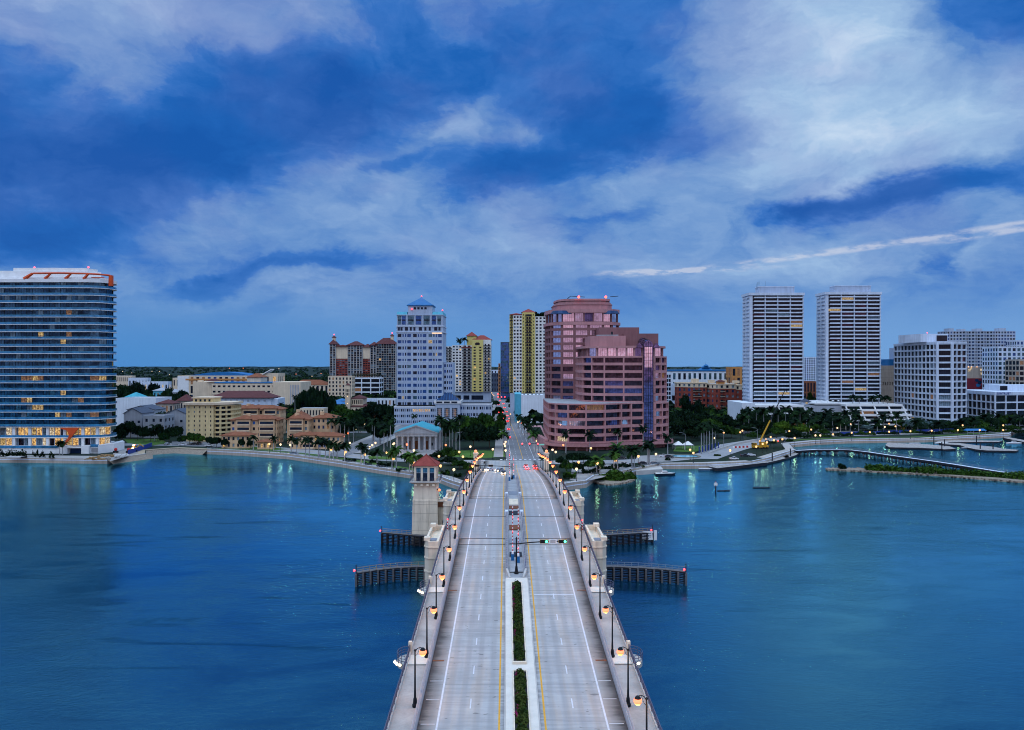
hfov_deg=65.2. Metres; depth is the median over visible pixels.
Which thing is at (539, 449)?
sidewalk
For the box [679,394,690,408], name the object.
broad tree
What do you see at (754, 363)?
window
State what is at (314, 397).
broad tree
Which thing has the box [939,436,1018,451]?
floating dock
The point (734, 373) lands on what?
yellow block
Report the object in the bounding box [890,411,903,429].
palm tree
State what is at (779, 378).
window
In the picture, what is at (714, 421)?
broad tree
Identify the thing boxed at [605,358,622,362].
window
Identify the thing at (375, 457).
lawn
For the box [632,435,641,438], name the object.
window
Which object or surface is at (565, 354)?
window
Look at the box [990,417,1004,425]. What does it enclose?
broad tree
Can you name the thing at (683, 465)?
seawall
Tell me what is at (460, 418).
palm tree
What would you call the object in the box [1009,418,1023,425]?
broad tree
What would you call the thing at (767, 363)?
window
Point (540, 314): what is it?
roof garden
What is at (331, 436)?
apartment house
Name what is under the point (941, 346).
window
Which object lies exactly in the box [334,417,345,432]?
palm tree
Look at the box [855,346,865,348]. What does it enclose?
window
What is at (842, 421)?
palm tree
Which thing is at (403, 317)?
window
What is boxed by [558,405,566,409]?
window
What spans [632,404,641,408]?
window
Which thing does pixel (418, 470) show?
window
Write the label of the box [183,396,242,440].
apartment block
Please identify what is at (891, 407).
window
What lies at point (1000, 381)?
window
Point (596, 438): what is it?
window
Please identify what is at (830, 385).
window
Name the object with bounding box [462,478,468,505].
street lamp
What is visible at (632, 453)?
palm tree
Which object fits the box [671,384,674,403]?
white block
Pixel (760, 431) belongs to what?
broad tree
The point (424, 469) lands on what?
window
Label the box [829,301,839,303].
window
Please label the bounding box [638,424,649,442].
palm tree
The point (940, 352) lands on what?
window
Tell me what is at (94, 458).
material pile
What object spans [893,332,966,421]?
office tower
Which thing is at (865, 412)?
window
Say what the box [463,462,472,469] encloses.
broad tree
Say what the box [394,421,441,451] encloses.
temple building
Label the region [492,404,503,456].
sidewalk
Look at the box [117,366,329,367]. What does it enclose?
hills
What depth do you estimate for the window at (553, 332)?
506.86 m
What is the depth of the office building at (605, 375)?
461.34 m
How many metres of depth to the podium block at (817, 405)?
609.53 m
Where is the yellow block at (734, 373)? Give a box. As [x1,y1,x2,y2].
[726,367,742,384]
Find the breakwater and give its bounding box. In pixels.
[825,463,1023,482]
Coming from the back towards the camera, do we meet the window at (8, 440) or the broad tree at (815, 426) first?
the broad tree at (815, 426)
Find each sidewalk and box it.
[326,425,400,452]
[355,435,395,452]
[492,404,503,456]
[509,403,543,456]
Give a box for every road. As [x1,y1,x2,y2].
[111,431,1020,432]
[124,429,1023,463]
[326,425,408,455]
[492,392,539,466]
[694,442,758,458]
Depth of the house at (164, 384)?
1250.43 m
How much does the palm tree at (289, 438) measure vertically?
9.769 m
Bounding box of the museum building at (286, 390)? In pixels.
[193,373,310,404]
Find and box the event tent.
[673,441,692,449]
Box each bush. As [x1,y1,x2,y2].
[32,449,38,456]
[376,461,392,466]
[441,469,449,474]
[453,472,461,476]
[562,470,575,478]
[581,467,598,473]
[597,464,618,468]
[616,463,630,466]
[765,440,776,443]
[795,433,811,437]
[810,433,831,436]
[834,432,853,435]
[854,430,875,434]
[877,431,898,434]
[901,429,918,432]
[919,430,942,433]
[941,428,966,432]
[989,428,1012,431]
[1011,429,1023,432]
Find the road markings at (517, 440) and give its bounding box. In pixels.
[505,408,533,458]
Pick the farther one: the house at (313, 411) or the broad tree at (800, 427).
the house at (313, 411)
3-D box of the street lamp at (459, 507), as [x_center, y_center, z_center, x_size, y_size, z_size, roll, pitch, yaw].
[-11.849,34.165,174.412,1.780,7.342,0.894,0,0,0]
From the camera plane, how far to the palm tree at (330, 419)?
484.64 m
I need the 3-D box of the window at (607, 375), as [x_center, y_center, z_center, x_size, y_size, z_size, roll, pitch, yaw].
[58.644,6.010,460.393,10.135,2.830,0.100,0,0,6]
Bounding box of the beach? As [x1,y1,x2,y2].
[107,447,207,463]
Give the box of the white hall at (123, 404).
[116,397,171,423]
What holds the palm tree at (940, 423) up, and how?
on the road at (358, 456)
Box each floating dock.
[709,461,766,470]
[885,439,955,450]
[933,436,1002,442]
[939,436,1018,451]
[1003,437,1023,443]
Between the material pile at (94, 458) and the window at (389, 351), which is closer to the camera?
the material pile at (94, 458)
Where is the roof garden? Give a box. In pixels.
[535,311,543,315]
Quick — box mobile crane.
[751,390,786,448]
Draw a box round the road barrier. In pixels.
[732,446,749,447]
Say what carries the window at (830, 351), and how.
in the apartment tower at (848, 340)
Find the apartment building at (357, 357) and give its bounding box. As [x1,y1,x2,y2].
[329,334,396,391]
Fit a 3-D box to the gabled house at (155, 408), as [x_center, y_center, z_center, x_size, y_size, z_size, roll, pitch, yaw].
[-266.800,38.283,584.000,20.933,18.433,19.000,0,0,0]
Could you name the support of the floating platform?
on the water
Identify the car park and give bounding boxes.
[172,441,221,446]
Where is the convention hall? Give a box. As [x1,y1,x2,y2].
[177,372,251,395]
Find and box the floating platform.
[636,466,662,474]
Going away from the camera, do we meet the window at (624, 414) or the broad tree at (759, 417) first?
the window at (624, 414)
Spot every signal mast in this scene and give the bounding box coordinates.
[474,465,512,478]
[514,537,566,573]
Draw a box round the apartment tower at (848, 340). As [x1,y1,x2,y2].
[815,286,881,401]
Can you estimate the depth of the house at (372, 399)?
800.40 m
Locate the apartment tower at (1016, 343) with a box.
[1006,340,1023,346]
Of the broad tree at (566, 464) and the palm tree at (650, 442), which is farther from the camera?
the palm tree at (650, 442)
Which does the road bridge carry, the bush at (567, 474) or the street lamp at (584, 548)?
the street lamp at (584, 548)
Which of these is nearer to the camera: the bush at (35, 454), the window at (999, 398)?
the bush at (35, 454)
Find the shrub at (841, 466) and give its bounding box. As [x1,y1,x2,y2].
[838,463,846,468]
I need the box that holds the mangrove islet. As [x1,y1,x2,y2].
[594,468,636,485]
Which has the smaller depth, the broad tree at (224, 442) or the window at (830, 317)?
the broad tree at (224, 442)
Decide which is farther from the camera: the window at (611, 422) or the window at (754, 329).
the window at (754, 329)
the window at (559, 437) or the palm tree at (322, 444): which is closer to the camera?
the palm tree at (322, 444)
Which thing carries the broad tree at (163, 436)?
on the ground at (481, 445)
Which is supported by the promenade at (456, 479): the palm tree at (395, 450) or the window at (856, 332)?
the palm tree at (395, 450)
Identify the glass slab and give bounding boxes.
[501,342,509,399]
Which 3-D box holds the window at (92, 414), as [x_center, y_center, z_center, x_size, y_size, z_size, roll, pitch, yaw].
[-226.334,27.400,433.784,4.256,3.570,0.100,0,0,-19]
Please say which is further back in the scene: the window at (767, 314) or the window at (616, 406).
the window at (767, 314)
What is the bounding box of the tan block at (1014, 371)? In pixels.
[1005,359,1023,383]
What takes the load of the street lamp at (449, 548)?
on the road bridge
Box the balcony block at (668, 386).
[667,373,670,400]
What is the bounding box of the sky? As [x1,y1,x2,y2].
[0,0,1023,366]
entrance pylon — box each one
[473,450,477,471]
[544,450,548,471]
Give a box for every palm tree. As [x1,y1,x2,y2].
[55,441,64,454]
[57,440,67,454]
[149,424,158,440]
[247,435,257,449]
[268,435,277,450]
[286,435,295,451]
[291,437,300,451]
[301,436,310,455]
[304,436,314,455]
[311,439,322,455]
[314,436,326,456]
[319,438,328,458]
[323,439,334,458]
[325,418,335,431]
[327,440,338,459]
[333,441,343,457]
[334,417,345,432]
[337,441,350,460]
[342,417,350,441]
[345,420,351,440]
[348,421,358,441]
[355,442,363,463]
[358,444,370,464]
[366,417,378,442]
[366,418,379,444]
[371,447,382,464]
[378,425,391,451]
[381,421,394,446]
[383,415,395,447]
[385,449,398,469]
[390,445,402,466]
[402,453,417,472]
[404,450,418,473]
[432,414,447,450]
[438,418,447,449]
[441,426,448,446]
[444,418,457,446]
[448,418,458,446]
[452,423,462,449]
[453,414,465,449]
[497,429,507,449]
[520,417,528,437]
[523,423,532,441]
[526,430,537,453]
[529,427,540,452]
[561,430,571,452]
[583,430,596,451]
[590,457,603,472]
[592,454,608,473]
[607,450,620,467]
[609,441,625,463]
[610,446,625,468]
[613,429,621,443]
[625,443,642,467]
[625,445,639,467]
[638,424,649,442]
[640,443,653,464]
[642,439,657,464]
[661,432,673,454]
[695,424,707,453]
[697,422,709,452]
[706,420,714,449]
[706,424,711,451]
[710,425,720,442]
[737,412,751,422]
[746,408,753,431]
[751,407,759,430]
[758,408,770,421]
[766,405,774,421]
[772,409,784,416]
[780,405,792,431]
[785,407,799,417]
[789,417,800,426]
[800,410,812,433]
[802,416,814,432]
[809,412,821,420]
[814,420,829,433]
[817,412,831,425]
[821,408,834,414]
[827,412,838,431]
[831,415,848,431]
[837,409,853,429]
[845,418,856,431]
[848,394,856,402]
[848,407,861,429]
[851,413,865,430]
[868,395,876,403]
[870,417,883,430]
[877,411,889,430]
[883,395,892,403]
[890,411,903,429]
[897,419,911,429]
[910,417,925,429]
[923,423,934,429]
[932,419,946,430]
[954,418,971,425]
[968,415,983,425]
[980,412,994,421]
[992,412,1003,417]
[1003,415,1016,424]
[1013,414,1023,425]
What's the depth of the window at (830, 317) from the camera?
646.86 m
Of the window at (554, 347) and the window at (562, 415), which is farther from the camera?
the window at (554, 347)
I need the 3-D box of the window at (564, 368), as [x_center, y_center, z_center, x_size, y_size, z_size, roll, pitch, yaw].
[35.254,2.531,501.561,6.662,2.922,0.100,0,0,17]
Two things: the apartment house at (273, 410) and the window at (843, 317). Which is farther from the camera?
the window at (843, 317)
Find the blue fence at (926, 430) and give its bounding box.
[841,428,953,434]
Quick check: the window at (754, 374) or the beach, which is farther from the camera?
the window at (754, 374)
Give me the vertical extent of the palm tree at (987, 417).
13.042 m
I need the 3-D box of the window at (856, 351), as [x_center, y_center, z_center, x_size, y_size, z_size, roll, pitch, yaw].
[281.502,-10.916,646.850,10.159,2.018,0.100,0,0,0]
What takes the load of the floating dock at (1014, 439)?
on the water
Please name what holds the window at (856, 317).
in the apartment tower at (848, 340)
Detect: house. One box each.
[116,376,135,385]
[123,406,154,436]
[125,392,147,396]
[126,404,165,413]
[128,378,150,385]
[136,381,171,389]
[143,414,174,437]
[152,387,164,396]
[155,399,180,412]
[165,408,185,434]
[173,378,176,388]
[176,394,192,407]
[219,431,256,447]
[230,413,285,443]
[241,404,287,433]
[257,439,278,448]
[260,369,284,381]
[285,413,313,443]
[289,409,310,417]
[289,431,345,448]
[300,407,327,416]
[311,411,341,432]
[367,398,376,402]
[377,398,396,405]
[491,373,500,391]
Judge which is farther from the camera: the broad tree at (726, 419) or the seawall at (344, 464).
the broad tree at (726, 419)
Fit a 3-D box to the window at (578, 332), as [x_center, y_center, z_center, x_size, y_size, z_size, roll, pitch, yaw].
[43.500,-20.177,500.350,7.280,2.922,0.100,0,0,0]
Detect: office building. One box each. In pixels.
[528,296,672,450]
[967,384,1023,425]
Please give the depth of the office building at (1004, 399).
616.49 m
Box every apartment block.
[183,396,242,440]
[498,363,499,397]
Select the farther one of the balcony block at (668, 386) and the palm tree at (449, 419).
the balcony block at (668, 386)
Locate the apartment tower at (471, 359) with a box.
[446,332,491,401]
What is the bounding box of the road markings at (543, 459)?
[166,432,963,463]
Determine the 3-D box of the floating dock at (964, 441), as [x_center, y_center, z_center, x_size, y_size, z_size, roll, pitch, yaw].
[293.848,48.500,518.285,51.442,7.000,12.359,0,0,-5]
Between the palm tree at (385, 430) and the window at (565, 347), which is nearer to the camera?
the palm tree at (385, 430)
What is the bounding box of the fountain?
[671,454,700,457]
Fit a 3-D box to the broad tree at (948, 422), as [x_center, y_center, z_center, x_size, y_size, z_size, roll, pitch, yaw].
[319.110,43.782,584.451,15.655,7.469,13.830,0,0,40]
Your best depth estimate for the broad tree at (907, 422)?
575.59 m
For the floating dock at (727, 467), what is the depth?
386.87 m
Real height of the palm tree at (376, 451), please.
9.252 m
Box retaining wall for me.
[709,438,762,453]
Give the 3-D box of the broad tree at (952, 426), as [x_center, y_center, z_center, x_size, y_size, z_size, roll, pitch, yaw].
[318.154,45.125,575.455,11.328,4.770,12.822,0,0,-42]
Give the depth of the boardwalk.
414.08 m
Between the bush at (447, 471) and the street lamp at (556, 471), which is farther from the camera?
the bush at (447, 471)
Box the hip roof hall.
[214,391,284,405]
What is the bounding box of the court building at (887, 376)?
[881,348,895,402]
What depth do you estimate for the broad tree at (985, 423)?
579.42 m
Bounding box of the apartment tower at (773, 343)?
[741,286,804,403]
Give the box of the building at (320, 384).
[301,380,327,392]
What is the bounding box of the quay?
[0,455,103,457]
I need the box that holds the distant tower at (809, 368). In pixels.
[804,357,815,380]
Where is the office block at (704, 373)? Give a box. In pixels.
[667,364,725,383]
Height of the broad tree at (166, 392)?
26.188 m
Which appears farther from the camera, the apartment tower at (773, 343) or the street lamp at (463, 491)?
the apartment tower at (773, 343)
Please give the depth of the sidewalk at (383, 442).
482.65 m
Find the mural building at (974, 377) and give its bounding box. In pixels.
[967,366,981,389]
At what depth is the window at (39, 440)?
433.96 m
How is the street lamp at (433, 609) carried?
on the road bridge
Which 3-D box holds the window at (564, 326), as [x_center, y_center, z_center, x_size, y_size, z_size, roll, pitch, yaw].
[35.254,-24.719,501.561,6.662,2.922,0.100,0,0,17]
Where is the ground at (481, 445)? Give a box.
[27,368,1023,481]
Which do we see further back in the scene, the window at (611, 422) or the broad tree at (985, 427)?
the broad tree at (985, 427)
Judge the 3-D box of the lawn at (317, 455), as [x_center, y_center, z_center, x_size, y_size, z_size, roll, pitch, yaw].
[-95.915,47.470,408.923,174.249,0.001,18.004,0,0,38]
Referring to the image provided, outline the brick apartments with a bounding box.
[674,379,742,409]
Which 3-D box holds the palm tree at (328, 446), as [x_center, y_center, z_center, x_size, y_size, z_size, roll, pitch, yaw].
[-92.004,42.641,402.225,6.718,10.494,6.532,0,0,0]
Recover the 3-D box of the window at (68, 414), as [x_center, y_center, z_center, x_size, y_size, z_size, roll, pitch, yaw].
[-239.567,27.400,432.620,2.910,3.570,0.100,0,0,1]
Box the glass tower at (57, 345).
[0,266,123,453]
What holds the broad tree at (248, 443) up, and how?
on the ground at (481, 445)
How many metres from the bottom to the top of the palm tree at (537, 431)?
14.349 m
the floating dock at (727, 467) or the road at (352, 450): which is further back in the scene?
the road at (352, 450)
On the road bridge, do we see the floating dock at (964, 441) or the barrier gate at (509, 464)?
the barrier gate at (509, 464)
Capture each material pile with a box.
[84,456,105,459]
[95,454,114,456]
[104,455,123,457]
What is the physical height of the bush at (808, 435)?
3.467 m
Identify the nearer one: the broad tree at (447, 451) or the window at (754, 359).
the broad tree at (447, 451)
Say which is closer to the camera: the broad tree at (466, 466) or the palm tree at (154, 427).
the broad tree at (466, 466)
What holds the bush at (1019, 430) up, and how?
on the road at (786, 432)
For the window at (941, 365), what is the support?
in the office tower at (930, 376)
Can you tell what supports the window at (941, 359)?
in the office tower at (930, 376)
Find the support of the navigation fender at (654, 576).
in the water
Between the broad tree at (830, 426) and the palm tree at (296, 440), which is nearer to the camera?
the palm tree at (296, 440)
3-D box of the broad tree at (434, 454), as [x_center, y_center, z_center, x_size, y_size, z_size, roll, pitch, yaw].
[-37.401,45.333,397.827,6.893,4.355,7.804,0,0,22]
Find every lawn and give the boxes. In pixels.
[124,439,165,444]
[218,448,439,473]
[242,447,281,450]
[368,456,395,459]
[453,450,504,457]
[674,446,704,451]
[776,433,984,441]
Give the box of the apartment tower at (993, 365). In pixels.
[982,347,1023,389]
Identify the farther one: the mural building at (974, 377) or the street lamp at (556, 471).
the mural building at (974, 377)
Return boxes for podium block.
[728,400,754,419]
[799,399,843,424]
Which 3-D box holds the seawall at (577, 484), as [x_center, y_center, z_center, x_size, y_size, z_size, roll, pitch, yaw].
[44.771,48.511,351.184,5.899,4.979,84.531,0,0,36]
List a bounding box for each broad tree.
[113,384,130,397]
[113,425,122,440]
[114,429,127,439]
[121,421,135,438]
[128,380,145,393]
[132,425,141,439]
[138,426,150,437]
[143,381,159,395]
[150,424,163,435]
[158,432,169,439]
[161,387,173,396]
[163,426,176,441]
[171,393,180,400]
[174,426,183,436]
[177,390,189,396]
[181,432,196,443]
[191,433,204,444]
[205,436,212,442]
[209,437,220,447]
[221,439,229,447]
[238,438,244,445]
[246,439,254,445]
[294,390,306,408]
[304,385,325,406]
[317,391,329,406]
[326,398,337,410]
[329,404,351,417]
[338,424,347,434]
[342,410,365,420]
[345,422,354,437]
[352,416,365,432]
[362,412,372,427]
[363,402,384,418]
[364,418,379,440]
[371,424,385,437]
[377,404,389,417]
[382,421,394,436]
[386,407,393,417]
[429,451,444,457]
[438,446,460,456]
[439,426,450,437]
[442,456,457,465]
[451,419,464,440]
[452,460,466,468]
[456,423,490,448]
[461,415,476,426]
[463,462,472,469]
[469,412,494,440]
[475,425,503,447]
[493,406,503,413]
[495,418,504,429]
[496,411,505,419]
[555,456,564,462]
[559,459,572,469]
[565,452,580,462]
[572,462,583,468]
[578,453,591,462]
[583,461,594,466]
[669,413,683,422]
[669,419,684,430]
[669,426,683,435]
[673,409,699,420]
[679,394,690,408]
[680,418,700,437]
[683,428,698,438]
[689,399,704,412]
[693,412,712,420]
[695,428,711,435]
[700,418,722,423]
[713,414,733,426]
[714,423,729,437]
[724,426,740,437]
[730,418,741,427]
[740,406,749,413]
[740,423,757,430]
[746,414,755,422]
[746,431,758,437]
[751,420,766,428]
[754,414,766,419]
[755,429,768,435]
[759,418,774,425]
[767,414,783,422]
[769,427,785,437]
[773,420,790,430]
[783,414,800,423]
[783,432,793,437]
[787,429,801,436]
[790,423,810,431]
[799,415,809,423]
[807,392,814,399]
[807,423,819,433]
[817,428,830,433]
[819,422,833,428]
[860,424,873,428]
[886,425,901,430]
[893,419,904,429]
[902,419,913,426]
[922,420,933,428]
[943,420,958,426]
[945,425,961,429]
[958,426,977,429]
[968,420,989,425]
[974,425,990,429]
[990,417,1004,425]
[991,424,1009,429]
[1000,414,1012,424]
[1006,425,1021,428]
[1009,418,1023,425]
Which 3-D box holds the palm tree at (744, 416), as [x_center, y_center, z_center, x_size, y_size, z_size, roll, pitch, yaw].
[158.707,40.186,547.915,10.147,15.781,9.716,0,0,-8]
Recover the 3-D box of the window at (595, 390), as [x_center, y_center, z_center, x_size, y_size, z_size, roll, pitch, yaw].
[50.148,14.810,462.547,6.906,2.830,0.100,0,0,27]
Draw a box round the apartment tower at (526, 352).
[509,309,545,415]
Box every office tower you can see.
[396,296,454,404]
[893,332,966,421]
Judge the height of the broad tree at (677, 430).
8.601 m
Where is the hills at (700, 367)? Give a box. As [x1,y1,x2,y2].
[667,366,740,367]
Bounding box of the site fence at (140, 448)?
[128,443,151,453]
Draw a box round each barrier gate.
[509,449,509,480]
[511,506,513,560]
[517,508,519,562]
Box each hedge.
[512,579,524,660]
[514,668,528,729]
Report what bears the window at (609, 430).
in the office building at (605, 375)
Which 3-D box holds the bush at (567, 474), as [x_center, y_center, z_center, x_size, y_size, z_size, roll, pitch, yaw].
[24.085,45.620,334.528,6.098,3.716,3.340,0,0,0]
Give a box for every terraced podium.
[755,403,805,424]
[831,402,911,428]
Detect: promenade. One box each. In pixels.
[226,449,462,482]
[564,460,746,482]
[758,433,1007,457]
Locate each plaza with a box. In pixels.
[397,452,433,455]
[570,463,624,480]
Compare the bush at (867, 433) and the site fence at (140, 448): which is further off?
the bush at (867, 433)
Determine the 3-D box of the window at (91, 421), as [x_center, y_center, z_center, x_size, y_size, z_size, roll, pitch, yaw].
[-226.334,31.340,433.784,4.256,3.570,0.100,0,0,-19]
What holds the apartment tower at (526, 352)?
on the ground at (481, 445)
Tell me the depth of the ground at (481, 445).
477.99 m
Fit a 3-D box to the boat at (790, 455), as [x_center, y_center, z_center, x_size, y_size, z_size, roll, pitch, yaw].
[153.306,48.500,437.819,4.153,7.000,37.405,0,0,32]
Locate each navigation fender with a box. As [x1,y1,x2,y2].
[353,562,424,586]
[379,526,426,546]
[603,525,656,545]
[606,562,686,585]
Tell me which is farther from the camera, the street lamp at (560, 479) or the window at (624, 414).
the window at (624, 414)
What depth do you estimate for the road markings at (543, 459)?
401.14 m
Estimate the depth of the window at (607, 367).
460.37 m
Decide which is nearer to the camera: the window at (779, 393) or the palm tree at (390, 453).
the palm tree at (390, 453)
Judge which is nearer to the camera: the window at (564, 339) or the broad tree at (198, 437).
the broad tree at (198, 437)
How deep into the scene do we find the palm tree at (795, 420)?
534.92 m
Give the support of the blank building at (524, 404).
on the ground at (481, 445)
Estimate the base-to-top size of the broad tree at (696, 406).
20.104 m
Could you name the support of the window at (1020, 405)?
in the office building at (1004, 399)
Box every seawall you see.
[0,453,145,463]
[207,447,413,477]
[438,473,461,489]
[565,461,660,489]
[661,449,795,468]
[790,429,1015,446]
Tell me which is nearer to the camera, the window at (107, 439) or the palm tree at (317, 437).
the palm tree at (317, 437)
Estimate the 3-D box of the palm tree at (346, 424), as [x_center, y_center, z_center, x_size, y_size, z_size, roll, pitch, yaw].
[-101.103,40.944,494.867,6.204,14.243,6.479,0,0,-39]
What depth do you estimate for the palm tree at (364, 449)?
378.46 m
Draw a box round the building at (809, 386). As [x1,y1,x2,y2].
[804,381,815,398]
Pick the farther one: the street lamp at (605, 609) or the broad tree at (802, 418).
the broad tree at (802, 418)
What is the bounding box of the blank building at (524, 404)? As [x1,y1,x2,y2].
[514,392,544,422]
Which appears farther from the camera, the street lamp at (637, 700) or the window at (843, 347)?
the window at (843, 347)
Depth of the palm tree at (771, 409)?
569.23 m
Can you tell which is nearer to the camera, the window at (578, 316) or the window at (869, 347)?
the window at (578, 316)
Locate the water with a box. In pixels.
[0,433,1023,729]
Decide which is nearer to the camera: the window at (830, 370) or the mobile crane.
the mobile crane
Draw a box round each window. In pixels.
[0,283,112,434]
[0,438,5,444]
[4,412,9,416]
[6,438,11,444]
[19,438,23,444]
[37,438,41,444]
[49,412,54,416]
[66,412,71,416]
[72,412,77,416]
[73,438,77,444]
[78,412,83,416]
[84,412,89,416]
[85,438,89,444]
[90,412,98,416]
[90,420,98,423]
[91,438,95,443]
[99,412,105,416]
[99,419,105,423]
[99,437,104,444]
[105,437,109,443]
[216,415,230,435]
[329,389,343,397]
[330,344,394,390]
[398,364,451,404]
[402,316,405,324]
[408,316,413,324]
[416,316,420,324]
[416,468,420,480]
[423,468,426,480]
[424,316,429,324]
[430,468,433,480]
[432,316,435,324]
[437,316,440,324]
[437,408,441,415]
[444,408,449,417]
[452,408,456,417]
[453,344,489,390]
[501,348,509,398]
[547,313,663,400]
[552,331,560,335]
[552,338,560,342]
[552,345,560,349]
[552,352,560,356]
[552,359,560,363]
[552,367,560,370]
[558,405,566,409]
[558,413,566,417]
[558,421,566,425]
[558,436,566,440]
[563,325,572,327]
[563,330,572,334]
[563,338,572,341]
[563,345,572,349]
[563,352,572,356]
[563,359,572,363]
[563,367,572,370]
[569,405,584,409]
[569,413,584,417]
[569,421,584,425]
[569,429,584,433]
[569,437,584,441]
[576,325,586,327]
[576,330,586,334]
[576,338,584,341]
[584,358,590,362]
[584,365,590,369]
[584,373,590,377]
[584,380,590,384]
[584,388,590,392]
[587,405,602,409]
[587,413,602,417]
[587,421,602,425]
[587,429,602,433]
[587,437,602,441]
[590,325,601,327]
[590,330,595,334]
[593,358,603,362]
[593,365,603,369]
[593,373,603,377]
[593,381,603,385]
[593,388,603,392]
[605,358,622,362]
[605,365,622,369]
[605,373,622,377]
[605,381,622,385]
[605,388,622,392]
[606,404,618,409]
[606,412,618,416]
[606,420,618,424]
[606,428,618,432]
[606,436,618,440]
[622,404,628,408]
[622,412,628,416]
[622,427,628,431]
[622,435,628,439]
[624,358,641,362]
[624,365,641,369]
[624,373,641,377]
[624,381,641,385]
[624,388,641,392]
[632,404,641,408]
[632,412,641,415]
[632,419,641,423]
[632,427,639,431]
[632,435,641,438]
[707,385,742,400]
[753,298,763,300]
[753,313,763,315]
[753,328,763,330]
[753,343,763,345]
[753,358,763,360]
[753,362,763,364]
[753,373,763,375]
[753,377,763,379]
[753,388,763,390]
[753,392,763,394]
[766,298,776,300]
[766,313,776,315]
[766,328,776,330]
[766,343,776,345]
[766,358,776,360]
[766,362,776,364]
[766,373,776,375]
[766,377,776,379]
[766,388,776,390]
[766,392,776,394]
[778,298,788,300]
[778,313,788,315]
[778,328,788,330]
[778,343,788,345]
[778,358,788,360]
[778,362,788,364]
[778,373,788,375]
[778,377,788,379]
[778,388,788,390]
[778,392,788,394]
[791,298,801,300]
[791,313,801,315]
[791,328,801,330]
[791,343,801,401]
[805,369,814,379]
[829,297,839,299]
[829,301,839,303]
[829,316,839,318]
[829,331,839,333]
[829,335,839,337]
[829,346,839,348]
[829,350,839,352]
[829,365,839,367]
[829,369,839,371]
[829,380,839,382]
[829,384,839,386]
[842,297,852,299]
[842,301,852,303]
[842,316,852,318]
[842,331,852,333]
[842,335,852,337]
[842,346,852,348]
[842,350,852,352]
[842,365,852,367]
[842,369,852,371]
[842,380,852,382]
[842,384,852,386]
[855,297,865,299]
[855,301,865,303]
[855,316,865,318]
[855,331,865,333]
[855,335,865,337]
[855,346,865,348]
[855,350,865,352]
[855,365,865,367]
[855,369,865,371]
[855,380,865,382]
[855,384,865,386]
[859,406,872,408]
[860,411,873,413]
[868,297,878,299]
[868,301,878,303]
[868,316,878,318]
[868,331,878,333]
[868,335,878,337]
[868,343,878,401]
[873,406,886,408]
[889,406,900,408]
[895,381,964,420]
[939,344,950,348]
[939,351,950,354]
[939,357,950,361]
[939,363,950,367]
[939,370,950,373]
[939,376,950,380]
[960,341,1005,365]
[983,375,1004,389]
[996,395,1004,401]
[996,403,1004,408]
[1006,377,1023,383]
[1007,395,1015,401]
[1007,403,1015,408]
[1018,395,1023,401]
[1018,403,1023,408]
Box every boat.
[6,456,26,457]
[654,471,675,475]
[767,453,788,463]
[783,448,799,459]
[1006,441,1021,443]
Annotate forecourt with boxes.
[636,454,680,461]
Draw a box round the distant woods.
[113,366,909,422]
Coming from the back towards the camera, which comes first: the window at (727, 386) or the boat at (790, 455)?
the window at (727, 386)
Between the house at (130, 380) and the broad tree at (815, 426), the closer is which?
the broad tree at (815, 426)
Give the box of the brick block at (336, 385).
[328,376,354,397]
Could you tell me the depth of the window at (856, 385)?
646.86 m
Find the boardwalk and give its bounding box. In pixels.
[794,447,1023,477]
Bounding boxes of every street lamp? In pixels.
[412,647,426,707]
[424,606,436,657]
[434,573,444,619]
[442,546,451,586]
[448,524,456,560]
[454,505,461,538]
[458,489,465,519]
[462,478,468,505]
[465,470,471,495]
[468,464,473,487]
[555,469,560,494]
[558,477,564,505]
[563,489,569,519]
[568,505,575,538]
[575,523,583,560]
[582,545,591,586]
[591,573,601,618]
[602,605,614,657]
[617,647,630,707]
[633,695,647,729]
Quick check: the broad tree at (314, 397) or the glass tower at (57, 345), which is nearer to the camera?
the glass tower at (57, 345)
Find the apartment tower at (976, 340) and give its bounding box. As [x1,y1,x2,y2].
[937,328,1015,366]
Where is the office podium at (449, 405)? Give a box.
[394,392,492,424]
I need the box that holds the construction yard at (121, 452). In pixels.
[110,446,139,460]
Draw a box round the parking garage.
[352,373,382,394]
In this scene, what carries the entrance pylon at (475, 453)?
on the road bridge
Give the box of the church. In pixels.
[345,383,367,409]
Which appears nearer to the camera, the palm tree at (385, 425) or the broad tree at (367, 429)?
the palm tree at (385, 425)
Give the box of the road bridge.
[383,461,661,729]
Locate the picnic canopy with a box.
[964,429,986,434]
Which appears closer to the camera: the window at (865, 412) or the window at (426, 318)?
the window at (865, 412)
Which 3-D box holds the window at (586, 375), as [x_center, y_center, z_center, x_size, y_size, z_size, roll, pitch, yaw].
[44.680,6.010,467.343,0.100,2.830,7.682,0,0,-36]
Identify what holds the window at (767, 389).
in the apartment tower at (773, 343)
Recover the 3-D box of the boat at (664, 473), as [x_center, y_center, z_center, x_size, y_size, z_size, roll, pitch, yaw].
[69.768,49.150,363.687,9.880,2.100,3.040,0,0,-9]
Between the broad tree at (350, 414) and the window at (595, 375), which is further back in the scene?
the broad tree at (350, 414)
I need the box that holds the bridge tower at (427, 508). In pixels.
[409,454,442,544]

